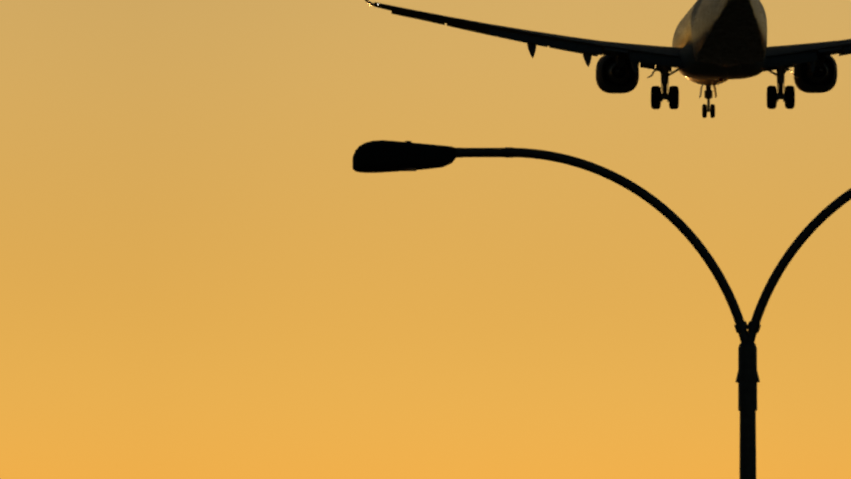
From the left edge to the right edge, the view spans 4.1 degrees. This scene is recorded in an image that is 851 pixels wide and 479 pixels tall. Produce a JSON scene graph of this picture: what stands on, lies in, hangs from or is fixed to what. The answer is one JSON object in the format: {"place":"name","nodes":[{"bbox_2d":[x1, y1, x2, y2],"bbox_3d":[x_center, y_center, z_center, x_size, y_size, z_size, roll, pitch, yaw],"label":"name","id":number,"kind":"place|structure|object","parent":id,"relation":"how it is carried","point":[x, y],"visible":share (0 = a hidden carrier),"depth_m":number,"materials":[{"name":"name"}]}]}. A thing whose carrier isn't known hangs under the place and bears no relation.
{"place":"outdoors","nodes":[
{"label":"outdoors","id":0,"kind":"place"},
{"bbox_2d":[0,0,850,478],"label":"sky","id":1,"kind":"structure","parent":0,"point":[200,278],"materials":[{"name":"orange"}]},
{"bbox_2d":[365,0,850,117],"bbox_3d":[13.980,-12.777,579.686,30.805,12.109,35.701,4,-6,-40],"label":"airplane","id":2,"kind":"object","parent":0,"point":[715,42],"visible":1,"depth_m":582.24,"materials":[{"name":"paint"}]},
{"label":"ground","id":3,"kind":"structure","parent":0,"visible":0},
{"bbox_2d":[352,140,850,478],"bbox_3d":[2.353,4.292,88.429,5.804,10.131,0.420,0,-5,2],"label":"street lamp","id":4,"kind":"object","parent":3,"relation":"on","point":[379,156],"visible":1,"depth_m":88.77,"materials":[{"name":"metal"}]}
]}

